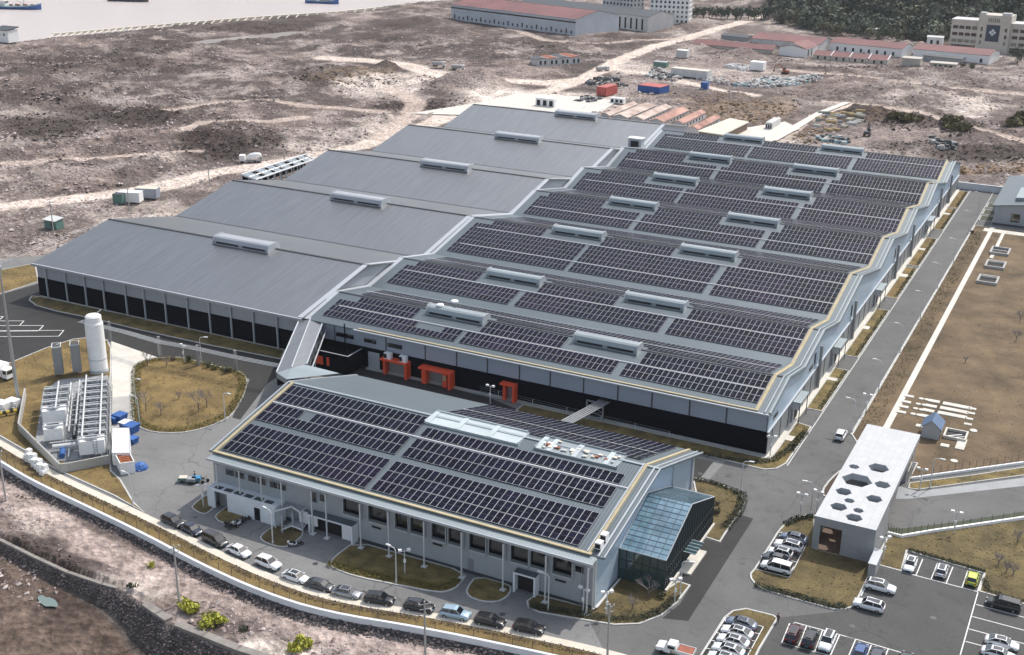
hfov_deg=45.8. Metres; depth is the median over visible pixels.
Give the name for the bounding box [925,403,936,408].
concrete lid
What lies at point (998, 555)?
bare tree
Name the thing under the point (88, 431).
fan cooler
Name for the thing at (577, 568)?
window
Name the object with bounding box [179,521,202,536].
parked car
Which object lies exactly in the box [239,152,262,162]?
mixer truck
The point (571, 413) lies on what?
footpath
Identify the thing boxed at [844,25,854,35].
leafy tree
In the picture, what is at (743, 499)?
ground cover
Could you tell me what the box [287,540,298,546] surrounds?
motorcycle
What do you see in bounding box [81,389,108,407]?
fan cooler
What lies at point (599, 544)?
rooftop unit
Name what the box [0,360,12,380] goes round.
box truck
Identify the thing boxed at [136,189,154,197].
door
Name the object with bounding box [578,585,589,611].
camera post
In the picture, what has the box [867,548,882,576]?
gate pillar
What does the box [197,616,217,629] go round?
shrub
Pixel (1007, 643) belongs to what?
parked car
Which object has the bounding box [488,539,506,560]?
window
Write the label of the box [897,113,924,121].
shrub
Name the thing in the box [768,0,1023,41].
wooded hillside
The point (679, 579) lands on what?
camera post
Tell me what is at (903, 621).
parking lot
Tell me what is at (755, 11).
leafy tree
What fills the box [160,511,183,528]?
parked car
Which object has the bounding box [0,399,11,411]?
valve box
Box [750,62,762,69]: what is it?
door
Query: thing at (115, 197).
door
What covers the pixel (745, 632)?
parked car
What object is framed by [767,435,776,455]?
camera post
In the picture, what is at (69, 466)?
plant wall
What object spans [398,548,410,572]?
camera post
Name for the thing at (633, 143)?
door
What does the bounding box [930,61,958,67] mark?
ruined house
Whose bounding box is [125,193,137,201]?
door
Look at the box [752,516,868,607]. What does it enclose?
lawn
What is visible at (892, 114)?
shrub
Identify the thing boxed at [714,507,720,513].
shrub
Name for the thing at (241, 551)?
parked car
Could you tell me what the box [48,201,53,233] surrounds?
power pole
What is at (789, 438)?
paving slab
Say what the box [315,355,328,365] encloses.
doors
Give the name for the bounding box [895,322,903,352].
street lamp
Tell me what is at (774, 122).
yard block
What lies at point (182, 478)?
cargo tricycle
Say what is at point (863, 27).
leafy tree
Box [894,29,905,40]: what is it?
leafy tree
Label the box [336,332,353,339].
window
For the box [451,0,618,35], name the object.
factory shed
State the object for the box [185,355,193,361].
shrub
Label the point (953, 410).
concrete lid
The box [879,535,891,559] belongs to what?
camera post
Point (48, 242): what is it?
track fence
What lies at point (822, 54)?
shed
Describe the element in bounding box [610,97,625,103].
yard block
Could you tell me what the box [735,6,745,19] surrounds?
leafy tree
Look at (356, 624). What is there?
rock toe
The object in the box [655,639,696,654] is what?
pickup truck
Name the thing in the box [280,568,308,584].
parked car
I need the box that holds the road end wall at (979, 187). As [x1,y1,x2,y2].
[958,181,1002,192]
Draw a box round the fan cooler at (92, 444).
[77,433,107,459]
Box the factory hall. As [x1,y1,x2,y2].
[298,124,961,455]
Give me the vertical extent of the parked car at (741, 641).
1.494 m
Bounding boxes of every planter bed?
[824,473,838,494]
[980,216,992,220]
[983,209,993,214]
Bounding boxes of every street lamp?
[121,470,133,504]
[129,394,140,424]
[133,378,140,404]
[223,393,230,420]
[262,506,273,543]
[386,543,396,582]
[537,570,548,609]
[679,560,694,595]
[740,461,753,489]
[802,480,813,513]
[846,397,855,431]
[873,358,881,390]
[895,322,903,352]
[929,458,945,487]
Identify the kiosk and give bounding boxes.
[42,215,63,229]
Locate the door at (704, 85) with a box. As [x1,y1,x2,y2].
[701,83,706,89]
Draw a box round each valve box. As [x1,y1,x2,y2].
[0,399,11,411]
[5,396,20,408]
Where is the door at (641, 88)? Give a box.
[639,86,658,93]
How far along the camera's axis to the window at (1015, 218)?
391.67 m
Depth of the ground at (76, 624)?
578.88 m
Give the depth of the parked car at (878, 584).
190.29 m
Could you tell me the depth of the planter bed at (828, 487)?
223.51 m
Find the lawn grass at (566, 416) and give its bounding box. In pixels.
[0,192,1023,653]
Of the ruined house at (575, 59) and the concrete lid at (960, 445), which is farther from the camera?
the ruined house at (575, 59)
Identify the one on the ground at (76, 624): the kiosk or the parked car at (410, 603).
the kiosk
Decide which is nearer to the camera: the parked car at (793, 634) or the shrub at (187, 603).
the parked car at (793, 634)
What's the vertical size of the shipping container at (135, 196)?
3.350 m
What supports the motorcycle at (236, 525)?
on the yard asphalt
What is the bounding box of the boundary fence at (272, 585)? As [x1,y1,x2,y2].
[1,453,581,654]
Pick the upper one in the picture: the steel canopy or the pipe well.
the steel canopy
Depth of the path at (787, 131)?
547.64 m
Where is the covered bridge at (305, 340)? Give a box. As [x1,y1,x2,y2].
[276,317,336,386]
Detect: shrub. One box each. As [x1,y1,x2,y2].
[125,582,139,588]
[145,561,154,567]
[176,596,191,610]
[183,601,199,614]
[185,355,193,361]
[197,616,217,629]
[200,610,219,622]
[204,361,210,367]
[208,614,228,625]
[238,624,248,632]
[284,642,304,652]
[287,633,313,648]
[655,591,666,598]
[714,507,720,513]
[885,111,905,118]
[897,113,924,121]
[939,114,963,122]
[941,120,973,131]
[1005,116,1023,126]
[1013,110,1023,116]
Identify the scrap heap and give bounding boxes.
[573,63,958,149]
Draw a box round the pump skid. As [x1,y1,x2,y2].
[50,390,78,461]
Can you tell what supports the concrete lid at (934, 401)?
on the lawn at (993, 429)
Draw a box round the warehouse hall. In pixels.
[31,104,688,349]
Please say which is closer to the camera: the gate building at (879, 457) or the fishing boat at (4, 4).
the gate building at (879, 457)
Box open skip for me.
[115,455,135,474]
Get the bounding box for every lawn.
[0,264,37,292]
[0,338,140,509]
[30,296,283,357]
[134,358,245,431]
[193,495,211,512]
[216,507,244,521]
[261,526,301,545]
[332,545,463,590]
[468,578,509,600]
[517,405,808,468]
[528,579,687,623]
[694,479,742,539]
[728,609,775,654]
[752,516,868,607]
[808,368,845,409]
[845,309,887,356]
[853,225,1023,476]
[880,520,1023,602]
[886,267,916,297]
[889,512,1023,533]
[908,238,935,265]
[909,468,1023,488]
[934,208,955,229]
[949,191,967,207]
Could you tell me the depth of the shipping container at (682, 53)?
747.62 m
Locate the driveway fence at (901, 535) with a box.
[887,512,1023,537]
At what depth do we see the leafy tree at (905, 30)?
841.97 m
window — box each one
[225,467,234,476]
[234,469,244,479]
[247,473,256,483]
[256,476,266,485]
[269,479,277,488]
[277,481,286,491]
[309,489,317,502]
[319,492,324,501]
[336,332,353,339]
[342,498,362,519]
[364,338,375,343]
[367,505,388,527]
[387,342,401,349]
[394,513,409,533]
[409,517,425,537]
[431,523,446,543]
[447,527,464,548]
[468,533,487,555]
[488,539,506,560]
[510,545,529,567]
[529,550,547,572]
[552,556,573,579]
[574,563,584,573]
[907,454,913,477]
[1009,214,1020,223]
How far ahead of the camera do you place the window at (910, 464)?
226.99 m
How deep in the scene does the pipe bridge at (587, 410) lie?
243.26 m
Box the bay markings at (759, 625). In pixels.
[705,532,806,654]
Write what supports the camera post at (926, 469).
on the kerb
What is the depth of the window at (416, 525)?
196.03 m
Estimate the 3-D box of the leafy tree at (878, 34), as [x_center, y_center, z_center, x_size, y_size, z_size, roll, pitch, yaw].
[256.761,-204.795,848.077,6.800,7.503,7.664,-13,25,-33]
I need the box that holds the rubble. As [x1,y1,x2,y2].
[0,27,1023,654]
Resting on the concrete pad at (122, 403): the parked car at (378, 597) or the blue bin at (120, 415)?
the blue bin at (120, 415)
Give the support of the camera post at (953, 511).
on the lawn at (959, 539)
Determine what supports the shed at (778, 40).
on the ground at (76, 624)
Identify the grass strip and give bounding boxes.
[0,447,598,654]
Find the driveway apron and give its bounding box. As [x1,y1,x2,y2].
[896,478,1023,498]
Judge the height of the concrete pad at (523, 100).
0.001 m
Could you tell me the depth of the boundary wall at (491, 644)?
185.19 m
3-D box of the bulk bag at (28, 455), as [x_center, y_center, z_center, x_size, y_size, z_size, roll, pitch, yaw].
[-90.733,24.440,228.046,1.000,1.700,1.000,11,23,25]
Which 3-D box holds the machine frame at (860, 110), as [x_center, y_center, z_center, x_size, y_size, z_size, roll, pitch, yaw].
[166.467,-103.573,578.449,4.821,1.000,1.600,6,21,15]
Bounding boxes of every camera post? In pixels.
[196,483,206,506]
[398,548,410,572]
[486,384,494,403]
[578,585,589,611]
[601,589,613,615]
[669,577,682,601]
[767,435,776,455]
[797,491,807,514]
[813,488,824,512]
[863,393,872,411]
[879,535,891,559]
[917,466,927,489]
[951,509,962,533]
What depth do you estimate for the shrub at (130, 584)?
189.78 m
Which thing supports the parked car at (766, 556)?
on the parking bay at (795, 557)
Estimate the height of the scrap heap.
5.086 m
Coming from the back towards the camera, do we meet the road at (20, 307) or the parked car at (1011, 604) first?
the road at (20, 307)
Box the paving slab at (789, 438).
[784,213,950,440]
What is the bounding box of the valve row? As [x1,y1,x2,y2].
[108,386,111,453]
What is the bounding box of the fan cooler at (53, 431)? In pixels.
[42,421,65,445]
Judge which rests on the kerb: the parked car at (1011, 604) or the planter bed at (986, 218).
the planter bed at (986, 218)
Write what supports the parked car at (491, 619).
on the yard asphalt
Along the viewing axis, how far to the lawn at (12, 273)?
331.33 m
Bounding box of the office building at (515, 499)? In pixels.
[206,374,714,615]
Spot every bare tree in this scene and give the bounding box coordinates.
[135,390,152,410]
[140,351,151,364]
[185,390,207,411]
[197,390,210,406]
[627,593,637,609]
[635,573,660,596]
[994,554,1004,564]
[1003,560,1011,571]
[1009,563,1019,574]
[1013,530,1023,542]
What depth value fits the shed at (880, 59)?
734.93 m
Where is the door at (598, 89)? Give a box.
[597,87,605,95]
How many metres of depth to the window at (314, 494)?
204.74 m
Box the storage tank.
[84,310,108,374]
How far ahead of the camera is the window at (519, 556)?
188.15 m
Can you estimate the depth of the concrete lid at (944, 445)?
239.53 m
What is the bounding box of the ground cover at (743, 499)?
[1,191,1023,654]
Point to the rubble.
(314, 641)
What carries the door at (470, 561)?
in the office building at (515, 499)
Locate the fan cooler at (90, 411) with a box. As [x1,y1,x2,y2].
[79,407,108,423]
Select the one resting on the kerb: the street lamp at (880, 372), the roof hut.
the street lamp at (880, 372)
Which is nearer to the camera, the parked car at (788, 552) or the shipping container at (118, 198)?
the parked car at (788, 552)
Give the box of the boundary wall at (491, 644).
[1,460,555,654]
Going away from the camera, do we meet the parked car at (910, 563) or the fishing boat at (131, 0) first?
the parked car at (910, 563)
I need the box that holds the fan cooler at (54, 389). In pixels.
[44,385,70,403]
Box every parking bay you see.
[702,620,762,654]
[756,532,805,576]
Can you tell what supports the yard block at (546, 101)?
on the concrete pad at (523, 100)
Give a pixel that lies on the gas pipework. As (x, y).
(74, 414)
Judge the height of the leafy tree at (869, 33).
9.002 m
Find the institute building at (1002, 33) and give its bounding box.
[949,12,1023,53]
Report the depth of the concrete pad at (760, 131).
533.51 m
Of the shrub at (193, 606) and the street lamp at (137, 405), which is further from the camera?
the street lamp at (137, 405)
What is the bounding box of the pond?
[189,31,305,43]
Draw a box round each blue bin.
[111,410,127,421]
[111,415,117,423]
[118,419,132,426]
[122,421,140,434]
[130,435,139,444]
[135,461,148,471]
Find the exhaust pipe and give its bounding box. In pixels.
[343,323,345,348]
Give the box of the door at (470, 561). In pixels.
[468,558,472,570]
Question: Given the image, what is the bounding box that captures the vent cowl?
[451,299,458,307]
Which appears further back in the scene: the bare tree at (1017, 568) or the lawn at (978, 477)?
the lawn at (978, 477)
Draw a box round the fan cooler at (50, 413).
[41,403,68,423]
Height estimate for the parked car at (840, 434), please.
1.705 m
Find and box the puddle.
[38,595,57,606]
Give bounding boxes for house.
[0,25,18,43]
[529,56,548,65]
[541,55,559,65]
[551,54,570,64]
[560,53,581,63]
[902,56,923,65]
[920,412,945,439]
[926,35,944,44]
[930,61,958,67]
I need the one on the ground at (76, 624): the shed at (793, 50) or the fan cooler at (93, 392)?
the shed at (793, 50)
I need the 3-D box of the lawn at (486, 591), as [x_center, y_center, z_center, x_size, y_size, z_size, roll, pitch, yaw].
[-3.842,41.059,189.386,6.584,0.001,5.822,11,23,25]
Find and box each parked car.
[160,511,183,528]
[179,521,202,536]
[201,528,228,547]
[225,543,251,558]
[254,552,281,571]
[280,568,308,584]
[304,577,334,592]
[331,584,362,599]
[363,590,395,606]
[402,597,434,613]
[439,603,471,621]
[473,611,506,628]
[512,617,545,635]
[707,650,734,654]
[711,641,745,654]
[716,632,750,648]
[720,624,754,639]
[725,615,757,630]
[760,558,793,574]
[761,552,791,561]
[767,545,793,557]
[773,538,803,553]
[779,531,808,543]
[784,623,802,644]
[800,628,819,649]
[817,628,836,651]
[834,429,847,440]
[852,596,885,613]
[852,642,868,654]
[864,576,896,594]
[870,646,885,654]
[899,651,913,654]
[902,554,917,572]
[934,563,949,578]
[965,571,979,586]
[980,644,1014,654]
[984,634,1019,651]
[985,594,1021,613]
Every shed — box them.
[310,342,362,374]
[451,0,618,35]
[520,0,673,31]
[601,101,637,116]
[612,102,654,119]
[630,104,671,120]
[649,106,688,123]
[672,109,706,125]
[688,114,721,132]
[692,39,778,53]
[697,118,748,135]
[721,33,752,41]
[751,32,832,49]
[779,45,814,57]
[781,40,817,51]
[812,50,834,59]
[829,37,913,56]
[831,51,853,61]
[849,53,871,62]
[868,54,892,64]
[913,43,999,64]
[923,53,965,63]
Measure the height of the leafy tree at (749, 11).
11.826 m
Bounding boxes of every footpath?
[366,368,764,456]
[765,189,959,457]
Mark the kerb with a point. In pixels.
(640, 430)
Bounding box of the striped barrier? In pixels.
[0,408,19,415]
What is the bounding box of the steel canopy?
[241,154,313,179]
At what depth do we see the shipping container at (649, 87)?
622.46 m
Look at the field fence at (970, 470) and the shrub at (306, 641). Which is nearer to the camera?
the shrub at (306, 641)
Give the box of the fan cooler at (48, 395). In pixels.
[43,391,70,407]
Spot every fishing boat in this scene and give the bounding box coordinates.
[0,0,41,9]
[107,0,148,1]
[305,0,338,3]
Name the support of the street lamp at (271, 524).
on the lawn at (291, 536)
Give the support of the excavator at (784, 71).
on the ground at (76, 624)
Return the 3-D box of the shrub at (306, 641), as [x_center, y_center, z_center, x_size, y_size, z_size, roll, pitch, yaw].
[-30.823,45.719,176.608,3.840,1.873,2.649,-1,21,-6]
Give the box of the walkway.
[0,440,625,654]
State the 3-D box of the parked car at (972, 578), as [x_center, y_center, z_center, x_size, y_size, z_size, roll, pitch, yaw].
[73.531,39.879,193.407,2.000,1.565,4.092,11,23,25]
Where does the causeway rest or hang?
on the ground at (76, 624)
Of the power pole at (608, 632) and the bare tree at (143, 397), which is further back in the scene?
the bare tree at (143, 397)
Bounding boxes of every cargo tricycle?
[177,475,193,482]
[186,476,203,484]
[192,475,208,483]
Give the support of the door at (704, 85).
in the shipping container at (704, 85)
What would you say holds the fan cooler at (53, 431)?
on the concrete pad at (40, 440)
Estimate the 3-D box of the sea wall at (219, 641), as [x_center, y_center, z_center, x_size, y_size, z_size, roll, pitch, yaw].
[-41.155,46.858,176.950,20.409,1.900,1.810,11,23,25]
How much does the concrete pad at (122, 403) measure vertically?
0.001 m
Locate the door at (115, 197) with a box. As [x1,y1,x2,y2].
[113,195,121,202]
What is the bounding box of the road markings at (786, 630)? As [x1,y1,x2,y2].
[0,316,1023,654]
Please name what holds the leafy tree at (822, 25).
on the ground at (76, 624)
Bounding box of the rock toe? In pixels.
[3,469,518,654]
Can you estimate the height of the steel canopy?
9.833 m
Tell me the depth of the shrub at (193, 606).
183.86 m
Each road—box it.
[0,284,280,418]
[590,188,1023,654]
[663,515,752,620]
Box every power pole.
[0,450,6,501]
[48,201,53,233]
[124,180,129,211]
[168,544,179,601]
[418,601,430,654]
[604,604,614,654]
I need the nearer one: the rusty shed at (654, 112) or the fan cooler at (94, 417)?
the fan cooler at (94, 417)
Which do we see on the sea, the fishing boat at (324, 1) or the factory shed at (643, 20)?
the fishing boat at (324, 1)
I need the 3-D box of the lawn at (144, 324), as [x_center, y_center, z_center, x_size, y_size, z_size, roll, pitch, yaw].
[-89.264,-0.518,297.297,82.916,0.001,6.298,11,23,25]
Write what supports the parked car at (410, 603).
on the yard asphalt
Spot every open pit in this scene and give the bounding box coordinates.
[976,274,999,285]
[984,259,1006,270]
[989,246,1010,256]
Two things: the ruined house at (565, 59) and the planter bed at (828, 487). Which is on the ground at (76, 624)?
the ruined house at (565, 59)
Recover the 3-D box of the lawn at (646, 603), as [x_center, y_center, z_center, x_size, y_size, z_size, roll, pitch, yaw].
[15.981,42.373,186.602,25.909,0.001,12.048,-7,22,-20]
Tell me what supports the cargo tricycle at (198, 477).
on the yard asphalt
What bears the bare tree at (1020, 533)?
on the lawn at (959, 539)
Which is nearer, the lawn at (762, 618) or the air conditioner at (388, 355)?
the lawn at (762, 618)
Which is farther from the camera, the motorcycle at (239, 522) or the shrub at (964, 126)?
the shrub at (964, 126)
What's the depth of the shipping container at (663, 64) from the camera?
707.01 m
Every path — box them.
[765,102,850,140]
[883,227,993,427]
[983,228,1023,235]
[989,233,1003,257]
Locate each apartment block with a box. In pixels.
[603,0,644,8]
[650,0,692,23]
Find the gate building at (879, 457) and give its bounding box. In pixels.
[811,424,919,561]
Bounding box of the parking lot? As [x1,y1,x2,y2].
[758,552,1023,654]
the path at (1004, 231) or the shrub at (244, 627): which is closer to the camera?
the shrub at (244, 627)
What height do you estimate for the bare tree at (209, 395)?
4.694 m
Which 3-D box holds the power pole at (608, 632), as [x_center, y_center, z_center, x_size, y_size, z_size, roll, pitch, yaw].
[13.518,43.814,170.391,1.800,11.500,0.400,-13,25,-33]
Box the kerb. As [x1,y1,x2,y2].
[0,190,1023,654]
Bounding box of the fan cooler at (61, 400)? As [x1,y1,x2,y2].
[42,397,69,414]
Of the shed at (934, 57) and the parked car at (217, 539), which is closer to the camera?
the parked car at (217, 539)
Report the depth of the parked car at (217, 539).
200.91 m
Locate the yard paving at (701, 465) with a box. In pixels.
[339,367,712,485]
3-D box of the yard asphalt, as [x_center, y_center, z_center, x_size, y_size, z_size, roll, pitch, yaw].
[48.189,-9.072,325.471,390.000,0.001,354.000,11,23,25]
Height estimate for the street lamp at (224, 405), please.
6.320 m
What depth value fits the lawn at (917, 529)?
210.83 m
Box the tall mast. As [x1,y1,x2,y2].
[0,265,21,400]
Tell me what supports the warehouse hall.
on the yard asphalt
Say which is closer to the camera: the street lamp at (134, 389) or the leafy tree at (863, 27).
the street lamp at (134, 389)
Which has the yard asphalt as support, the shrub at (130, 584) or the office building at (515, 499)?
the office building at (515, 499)
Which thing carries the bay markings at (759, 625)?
on the parking bay at (758, 629)
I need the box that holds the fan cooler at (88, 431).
[78,426,107,450]
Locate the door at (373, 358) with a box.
[368,351,379,368]
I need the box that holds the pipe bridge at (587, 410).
[561,399,609,422]
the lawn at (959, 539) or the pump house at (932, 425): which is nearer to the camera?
the lawn at (959, 539)
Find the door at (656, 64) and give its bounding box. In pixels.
[654,62,665,66]
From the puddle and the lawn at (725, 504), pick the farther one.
the lawn at (725, 504)
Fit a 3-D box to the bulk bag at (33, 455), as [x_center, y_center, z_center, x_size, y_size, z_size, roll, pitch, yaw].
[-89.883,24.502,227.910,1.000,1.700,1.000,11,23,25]
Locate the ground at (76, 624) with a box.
[0,0,1023,654]
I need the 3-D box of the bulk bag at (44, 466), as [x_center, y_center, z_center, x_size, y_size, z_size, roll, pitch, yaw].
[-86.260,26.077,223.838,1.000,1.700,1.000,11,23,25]
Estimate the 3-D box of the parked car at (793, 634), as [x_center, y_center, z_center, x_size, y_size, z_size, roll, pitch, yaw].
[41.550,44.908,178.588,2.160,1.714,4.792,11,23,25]
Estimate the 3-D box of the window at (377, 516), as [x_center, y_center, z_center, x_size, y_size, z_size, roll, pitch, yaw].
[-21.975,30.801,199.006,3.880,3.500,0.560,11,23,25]
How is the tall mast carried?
on the yard asphalt
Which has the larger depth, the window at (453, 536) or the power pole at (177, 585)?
the window at (453, 536)
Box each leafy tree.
[693,5,701,16]
[698,7,705,17]
[703,6,713,17]
[709,7,719,18]
[716,6,725,18]
[721,5,733,18]
[730,6,739,19]
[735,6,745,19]
[744,5,753,18]
[749,5,762,19]
[756,3,768,18]
[762,6,772,18]
[812,27,820,33]
[819,20,827,32]
[824,22,835,34]
[836,22,847,33]
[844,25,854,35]
[852,27,859,33]
[855,22,870,33]
[864,28,875,38]
[873,29,884,38]
[877,25,889,37]
[886,29,896,38]
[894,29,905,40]
[901,27,908,37]
[915,29,924,41]
[926,30,939,37]
[969,62,975,68]
[1010,47,1023,62]
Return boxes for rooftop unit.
[594,539,603,549]
[600,531,608,541]
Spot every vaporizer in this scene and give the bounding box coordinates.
[51,342,63,375]
[69,340,81,373]
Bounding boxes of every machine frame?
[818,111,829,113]
[826,120,836,122]
[846,122,856,124]
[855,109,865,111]
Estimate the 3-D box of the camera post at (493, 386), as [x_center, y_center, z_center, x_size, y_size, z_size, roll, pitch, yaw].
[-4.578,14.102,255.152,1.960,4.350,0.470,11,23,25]
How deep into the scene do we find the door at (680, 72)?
673.53 m
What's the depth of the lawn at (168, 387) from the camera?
259.36 m
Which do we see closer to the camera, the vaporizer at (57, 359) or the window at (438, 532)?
the window at (438, 532)
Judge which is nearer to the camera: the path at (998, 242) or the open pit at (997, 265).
the open pit at (997, 265)
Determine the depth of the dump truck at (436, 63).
691.12 m
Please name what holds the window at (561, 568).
in the office building at (515, 499)
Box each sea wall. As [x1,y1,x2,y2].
[0,538,119,588]
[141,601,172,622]
[174,621,271,654]
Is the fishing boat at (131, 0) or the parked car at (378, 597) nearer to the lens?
the parked car at (378, 597)
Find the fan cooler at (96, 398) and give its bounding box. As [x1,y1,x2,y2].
[80,395,108,415]
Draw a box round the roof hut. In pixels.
[627,136,645,147]
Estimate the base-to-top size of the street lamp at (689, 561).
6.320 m
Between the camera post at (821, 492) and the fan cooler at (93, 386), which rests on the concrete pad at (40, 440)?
the fan cooler at (93, 386)
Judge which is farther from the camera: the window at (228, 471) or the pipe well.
the pipe well
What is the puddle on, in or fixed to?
on the ground at (76, 624)
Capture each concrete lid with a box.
[922,408,934,412]
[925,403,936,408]
[928,399,939,403]
[938,410,966,418]
[939,406,968,414]
[940,443,948,447]
[942,402,970,409]
[955,439,966,449]
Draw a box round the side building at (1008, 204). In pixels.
[992,176,1023,227]
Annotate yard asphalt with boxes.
[0,222,1023,647]
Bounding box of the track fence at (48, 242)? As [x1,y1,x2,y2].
[4,222,100,263]
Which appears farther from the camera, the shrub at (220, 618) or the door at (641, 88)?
the door at (641, 88)
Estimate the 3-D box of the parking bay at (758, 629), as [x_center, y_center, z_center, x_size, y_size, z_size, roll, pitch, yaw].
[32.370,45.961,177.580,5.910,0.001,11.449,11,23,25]
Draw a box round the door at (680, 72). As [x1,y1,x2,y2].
[673,69,704,77]
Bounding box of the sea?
[0,0,438,41]
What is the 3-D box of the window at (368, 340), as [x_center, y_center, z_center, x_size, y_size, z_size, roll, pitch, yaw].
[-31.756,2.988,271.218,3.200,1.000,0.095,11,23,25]
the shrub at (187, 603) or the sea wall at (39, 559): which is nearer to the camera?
the shrub at (187, 603)
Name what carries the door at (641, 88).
in the shipping container at (649, 87)
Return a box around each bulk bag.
[25,448,32,452]
[26,452,31,461]
[30,452,37,457]
[30,457,36,466]
[35,458,43,463]
[36,462,42,472]
[39,469,46,475]
[41,463,48,472]
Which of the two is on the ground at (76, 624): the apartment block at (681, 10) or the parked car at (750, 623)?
the apartment block at (681, 10)
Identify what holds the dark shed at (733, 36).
on the ground at (76, 624)
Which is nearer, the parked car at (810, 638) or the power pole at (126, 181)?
the parked car at (810, 638)
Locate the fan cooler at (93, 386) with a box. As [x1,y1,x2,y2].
[81,383,108,400]
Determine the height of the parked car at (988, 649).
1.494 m
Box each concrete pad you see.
[34,375,112,464]
[111,341,157,396]
[112,396,132,426]
[412,93,613,114]
[738,122,799,140]
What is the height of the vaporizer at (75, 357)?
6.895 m
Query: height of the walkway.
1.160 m
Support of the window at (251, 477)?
in the office building at (515, 499)
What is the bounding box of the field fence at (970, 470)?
[911,454,1023,479]
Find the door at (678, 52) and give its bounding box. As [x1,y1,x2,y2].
[677,51,685,56]
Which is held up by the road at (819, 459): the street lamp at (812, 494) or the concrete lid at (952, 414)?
the street lamp at (812, 494)
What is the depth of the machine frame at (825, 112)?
574.97 m
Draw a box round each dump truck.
[432,61,445,66]
[451,65,464,69]
[596,66,609,71]
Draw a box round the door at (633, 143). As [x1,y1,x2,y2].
[630,141,638,146]
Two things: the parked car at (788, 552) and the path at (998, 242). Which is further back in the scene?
the path at (998, 242)
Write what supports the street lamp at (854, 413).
on the kerb
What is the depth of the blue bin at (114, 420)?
244.10 m
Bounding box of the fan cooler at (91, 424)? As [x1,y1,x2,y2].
[78,420,108,441]
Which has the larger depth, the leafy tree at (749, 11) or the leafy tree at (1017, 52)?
the leafy tree at (749, 11)
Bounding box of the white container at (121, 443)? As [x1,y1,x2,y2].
[112,427,130,465]
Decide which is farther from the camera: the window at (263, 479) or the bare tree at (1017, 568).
the window at (263, 479)
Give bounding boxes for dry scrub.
[0,45,1023,564]
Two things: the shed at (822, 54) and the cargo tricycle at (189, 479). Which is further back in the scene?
the shed at (822, 54)
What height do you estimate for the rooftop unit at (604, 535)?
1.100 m
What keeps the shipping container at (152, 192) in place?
on the ground at (76, 624)
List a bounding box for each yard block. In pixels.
[535,96,556,106]
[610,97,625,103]
[765,117,780,128]
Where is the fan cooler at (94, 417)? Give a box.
[79,413,108,432]
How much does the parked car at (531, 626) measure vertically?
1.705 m
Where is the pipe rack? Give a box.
[77,320,277,370]
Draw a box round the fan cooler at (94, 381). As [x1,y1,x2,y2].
[82,377,108,392]
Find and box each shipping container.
[112,192,125,203]
[117,190,143,202]
[134,186,160,198]
[596,84,617,95]
[638,82,669,93]
[653,61,668,67]
[671,67,711,78]
[676,49,689,57]
[700,81,708,89]
[750,60,766,70]
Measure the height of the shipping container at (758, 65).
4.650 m
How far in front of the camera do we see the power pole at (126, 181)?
392.52 m
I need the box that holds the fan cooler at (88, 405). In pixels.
[80,401,108,417]
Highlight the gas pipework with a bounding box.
[54,373,102,439]
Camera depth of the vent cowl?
277.78 m
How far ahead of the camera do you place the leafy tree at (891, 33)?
845.59 m
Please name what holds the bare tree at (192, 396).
on the lawn at (168, 387)
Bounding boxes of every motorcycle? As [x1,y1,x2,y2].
[227,523,238,529]
[232,519,242,524]
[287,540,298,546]
[292,540,303,546]
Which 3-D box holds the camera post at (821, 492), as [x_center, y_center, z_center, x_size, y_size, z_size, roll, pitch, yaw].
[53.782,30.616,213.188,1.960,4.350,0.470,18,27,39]
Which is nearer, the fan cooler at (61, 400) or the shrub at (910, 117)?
the fan cooler at (61, 400)
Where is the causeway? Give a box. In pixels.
[48,6,382,37]
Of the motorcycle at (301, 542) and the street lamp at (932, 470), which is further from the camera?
the street lamp at (932, 470)
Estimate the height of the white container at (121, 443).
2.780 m
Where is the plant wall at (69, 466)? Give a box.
[17,375,111,472]
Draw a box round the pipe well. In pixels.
[942,427,968,441]
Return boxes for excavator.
[773,64,788,73]
[863,123,870,136]
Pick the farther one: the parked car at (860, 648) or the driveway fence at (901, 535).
the driveway fence at (901, 535)
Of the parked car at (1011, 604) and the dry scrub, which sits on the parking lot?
the parked car at (1011, 604)
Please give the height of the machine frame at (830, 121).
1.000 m
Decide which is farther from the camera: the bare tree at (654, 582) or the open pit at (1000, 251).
the open pit at (1000, 251)
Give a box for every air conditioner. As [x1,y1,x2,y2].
[384,351,392,359]
[399,354,407,362]
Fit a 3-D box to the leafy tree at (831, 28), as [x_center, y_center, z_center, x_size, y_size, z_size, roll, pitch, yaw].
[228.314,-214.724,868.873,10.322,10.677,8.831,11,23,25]
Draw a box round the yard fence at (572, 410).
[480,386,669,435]
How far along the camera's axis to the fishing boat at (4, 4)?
963.16 m

